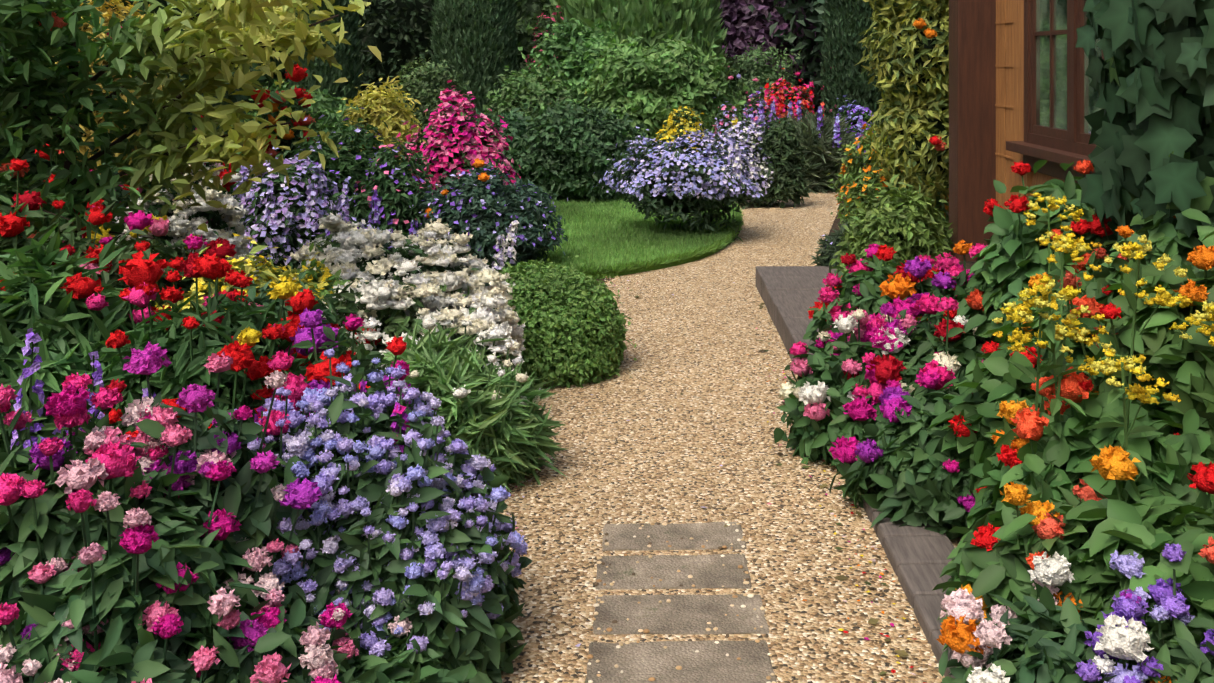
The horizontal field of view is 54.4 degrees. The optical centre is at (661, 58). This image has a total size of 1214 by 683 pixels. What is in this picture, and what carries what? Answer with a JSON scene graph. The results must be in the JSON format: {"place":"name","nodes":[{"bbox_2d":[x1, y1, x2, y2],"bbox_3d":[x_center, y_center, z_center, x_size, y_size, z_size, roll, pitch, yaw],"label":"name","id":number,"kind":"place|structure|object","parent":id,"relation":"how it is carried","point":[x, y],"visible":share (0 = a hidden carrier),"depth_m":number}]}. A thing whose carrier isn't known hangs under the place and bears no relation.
{"place":"outdoors","nodes":[
{"label":"outdoors","id":0,"kind":"place"},
{"bbox_2d":[236,194,976,283],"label":"soil","id":1,"kind":"structure","parent":0,"point":[969,264],"depth_m":10.83},
{"bbox_2d":[0,0,1213,682],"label":"vegetation","id":2,"kind":"object","parent":1,"relation":"on","point":[628,66],"depth_m":4.30},
{"bbox_2d":[537,204,737,278],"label":"lawn","id":3,"kind":"structure","parent":1,"relation":"on","point":[612,274],"depth_m":9.13},
{"bbox_2d":[488,188,960,682],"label":"path gravel","id":4,"kind":"structure","parent":0,"point":[664,452],"depth_m":4.46},
{"bbox_2d":[595,554,751,589],"bbox_3d":[0.035,1.637,3.739,0.493,0.037,0.252,0,0,-1],"label":"stepping stone","id":5,"kind":"object","parent":4,"relation":"on","point":[708,571],"visible":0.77,"depth_m":3.72},
{"bbox_2d":[602,522,746,550],"bbox_3d":[0.039,1.637,4.015,0.492,0.037,0.232,0,0,-1],"label":"stepping stone","id":6,"kind":"object","parent":4,"relation":"on","point":[619,537],"visible":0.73,"depth_m":4.00},
{"bbox_2d":[585,640,776,682],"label":"stepping stone","id":7,"kind":"object","parent":4,"relation":"on","point":[710,661],"visible":0.9,"depth_m":3.17},
{"bbox_2d":[593,594,768,634],"bbox_3d":[0.051,1.637,3.453,0.510,0.037,0.250,0,0,-1],"label":"stepping stone","id":8,"kind":"object","parent":4,"relation":"on","point":[685,614],"visible":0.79,"depth_m":3.44},
{"bbox_2d":[587,275,776,682],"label":"gravel stray pebbles","id":9,"kind":"object","parent":4,"relation":"on","point":[609,629],"visible":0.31,"depth_m":3.56},
{"bbox_2d":[756,266,972,360],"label":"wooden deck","id":10,"kind":"structure","parent":4,"relation":"on","point":[789,295],"depth_m":7.50},
{"bbox_2d":[863,489,954,677],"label":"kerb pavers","id":11,"kind":"object","parent":4,"relation":"on","point":[917,556],"visible":0.19,"depth_m":3.71},
{"bbox_2d":[949,0,995,260],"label":"corner post","id":12,"kind":"object","parent":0,"point":[972,100],"visible":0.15,"depth_m":7.79},
{"bbox_2d":[995,0,1012,209],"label":"wall","id":13,"kind":"structure","parent":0,"point":[1004,80],"depth_m":7.59},
{"bbox_2d":[1013,0,1032,199],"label":"wall","id":14,"kind":"structure","parent":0,"point":[1018,70],"depth_m":7.29},
{"bbox_2d":[1031,171,1064,191],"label":"wall","id":15,"kind":"structure","parent":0,"point":[1039,178],"depth_m":6.99},
{"bbox_2d":[1006,0,1104,183],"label":"window frame","id":16,"kind":"object","parent":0,"point":[1055,148],"visible":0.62,"depth_m":6.55},
{"bbox_2d":[1036,0,1101,133],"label":"window pane","id":17,"kind":"structure","parent":16,"relation":"in","point":[1091,96],"depth_m":6.65}
]}

